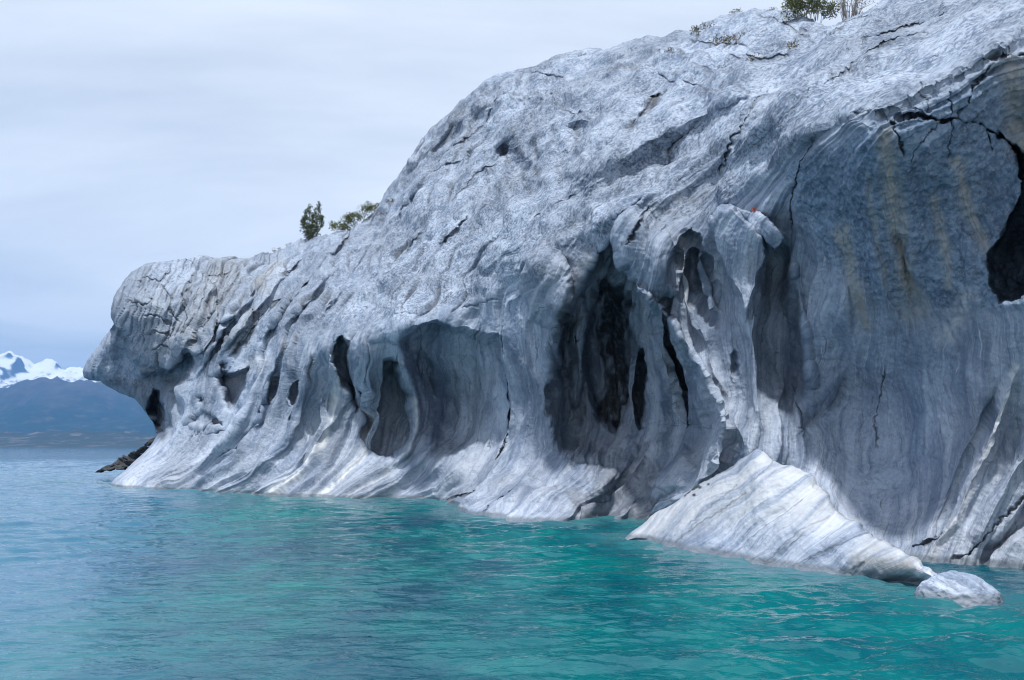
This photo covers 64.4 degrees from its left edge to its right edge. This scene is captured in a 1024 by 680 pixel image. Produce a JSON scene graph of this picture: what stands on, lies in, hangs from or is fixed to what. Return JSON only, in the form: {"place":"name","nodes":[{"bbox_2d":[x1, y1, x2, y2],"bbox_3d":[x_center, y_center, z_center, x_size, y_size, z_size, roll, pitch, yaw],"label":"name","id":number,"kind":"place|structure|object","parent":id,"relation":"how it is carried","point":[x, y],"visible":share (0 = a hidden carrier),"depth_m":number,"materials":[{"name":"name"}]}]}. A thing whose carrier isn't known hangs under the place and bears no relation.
{"place":"outdoors","nodes":[
{"label":"outdoors","id":0,"kind":"place"},
{"bbox_2d":[0,351,100,387],"bbox_3d":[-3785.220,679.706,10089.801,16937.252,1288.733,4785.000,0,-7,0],"label":"snowy mountains","id":1,"kind":"structure","parent":0,"point":[14,368],"depth_m":10823.33,"materials":[{"name":"white snow"}]},
{"bbox_2d":[0,376,155,434],"bbox_3d":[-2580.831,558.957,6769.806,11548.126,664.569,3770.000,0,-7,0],"label":"hills","id":2,"kind":"structure","parent":0,"point":[44,404],"depth_m":6431.79,"materials":[{"name":"blue"}]},
{"bbox_2d":[0,430,156,446],"bbox_3d":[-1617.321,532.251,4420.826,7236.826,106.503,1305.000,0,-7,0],"label":"foothills","id":3,"kind":"structure","parent":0,"point":[80,438],"depth_m":4323.40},
{"bbox_2d":[0,0,880,369],"label":"sky","id":4,"kind":"structure","parent":0,"point":[134,134],"materials":[{"name":"white"}]},
{"bbox_2d":[0,447,1023,679],"bbox_3d":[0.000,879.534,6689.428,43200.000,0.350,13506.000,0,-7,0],"label":"lake water","id":5,"kind":"structure","parent":0,"point":[101,578],"depth_m":10.68,"materials":[{"name":"teal liquid"}]},
{"bbox_2d":[914,570,1002,607],"bbox_3d":[5.975,3.522,10.891,1.089,0.850,0.959,0,-7,0],"label":"boulder","id":6,"kind":"object","parent":5,"relation":"in","point":[964,590],"visible":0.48,"depth_m":10.66,"materials":[{"name":"stone"}]},
{"bbox_2d":[83,0,1023,584],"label":"marble cliff","id":7,"kind":"structure","parent":0,"point":[575,284],"depth_m":22.75,"materials":[{"name":"grey stone"}]},
{"bbox_2d":[101,464,114,470],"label":"dark rock","id":8,"kind":"object","parent":7,"relation":"on","point":[109,467],"visible":0.64,"depth_m":50.12,"materials":[{"name":"grey stone"}]},
{"bbox_2d":[113,459,127,469],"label":"dark rock","id":9,"kind":"object","parent":7,"relation":"on","point":[119,464],"visible":0.77,"depth_m":49.19,"materials":[{"name":"grey stone"}]},
{"bbox_2d":[118,455,134,465],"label":"dark rock","id":10,"kind":"object","parent":7,"relation":"on","point":[127,460],"visible":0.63,"depth_m":48.26,"materials":[{"name":"grey stone"}]},
{"bbox_2d":[128,451,141,459],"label":"dark rock","id":11,"kind":"object","parent":7,"relation":"on","point":[133,455],"visible":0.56,"depth_m":47.26,"materials":[{"name":"grey stone"}]},
{"bbox_2d":[135,446,148,453],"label":"dark rock","id":12,"kind":"object","parent":7,"relation":"on","point":[142,450],"visible":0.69,"depth_m":46.33,"materials":[{"name":"grey stone"}]},
{"bbox_2d":[144,438,154,446],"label":"dark rock","id":13,"kind":"object","parent":7,"relation":"on","point":[149,442],"visible":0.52,"depth_m":45.29,"materials":[{"name":"grey stone"}]},
{"bbox_2d":[299,201,324,239],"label":"evergreen tree","id":14,"kind":"object","parent":7,"relation":"on","point":[311,229],"visible":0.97,"depth_m":48.01,"materials":[{"name":"green plant"}]},
{"bbox_2d":[328,220,357,231],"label":"shrub","id":15,"kind":"object","parent":7,"relation":"on","point":[342,226],"visible":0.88,"depth_m":46.68,"materials":[{"name":"green plant"}]},
{"bbox_2d":[340,211,368,225],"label":"shrub","id":16,"kind":"object","parent":7,"relation":"on","point":[349,217],"visible":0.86,"depth_m":46.97,"materials":[{"name":"green plant"}]},
{"bbox_2d":[356,201,378,217],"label":"shrub","id":17,"kind":"object","parent":7,"relation":"on","point":[369,207],"visible":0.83,"depth_m":46.84,"materials":[{"name":"green plant"}]},
{"bbox_2d":[689,25,700,37],"bbox_3d":[7.572,-12.457,33.072,0.711,0.603,0.529,1,-8,-10],"label":"dry tuft","id":18,"kind":"object","parent":7,"relation":"on","point":[696,29],"visible":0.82,"depth_m":32.99,"materials":[{"name":"plant"}]},
{"bbox_2d":[700,21,714,30],"bbox_3d":[7.916,-12.609,32.784,0.696,0.604,0.558,0,-7,0],"label":"dry tuft","id":19,"kind":"object","parent":7,"relation":"on","point":[710,25],"visible":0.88,"depth_m":32.82,"materials":[{"name":"plant"}]},
{"bbox_2d":[709,36,724,44],"bbox_3d":[7.896,-11.344,31.077,0.855,0.570,0.512,4,-8,-25],"label":"dry tuft","id":20,"kind":"object","parent":7,"relation":"on","point":[718,43],"visible":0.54,"depth_m":31.07,"materials":[{"name":"grey plant"}]},
{"bbox_2d":[715,34,738,47],"bbox_3d":[7.847,-10.880,29.579,0.979,0.643,0.583,3,-8,-23],"label":"dry tuft","id":21,"kind":"object","parent":7,"relation":"on","point":[725,39],"visible":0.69,"depth_m":29.66,"materials":[{"name":"grey plant"}]},
{"bbox_2d":[729,32,744,44],"bbox_3d":[8.020,-10.632,28.810,0.692,0.521,0.463,0,-7,0],"label":"dry tuft","id":22,"kind":"object","parent":7,"relation":"on","point":[735,36],"visible":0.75,"depth_m":28.74,"materials":[{"name":"grey plant"}]},
{"bbox_2d":[747,52,762,61],"bbox_3d":[7.390,-8.409,24.532,0.604,0.483,0.314,0,-7,0],"label":"dry tuft","id":23,"kind":"object","parent":7,"relation":"on","point":[753,57],"visible":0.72,"depth_m":24.53,"materials":[{"name":"grey plant"}]},
{"bbox_2d":[780,39,798,48],"bbox_3d":[8.345,-8.787,24.530,0.615,0.528,0.512,-1,-8,10],"label":"dry tuft","id":24,"kind":"object","parent":7,"relation":"on","point":[791,44],"visible":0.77,"depth_m":24.43,"materials":[{"name":"plant"}]},
{"bbox_2d":[780,0,839,21],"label":"bush","id":25,"kind":"object","parent":7,"relation":"on","point":[794,6],"visible":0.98,"depth_m":27.53,"materials":[{"name":"green plant"}]},
{"bbox_2d":[825,0,877,20],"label":"twiggy bush","id":26,"kind":"object","parent":7,"relation":"on","point":[854,11],"visible":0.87,"depth_m":25.10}
]}

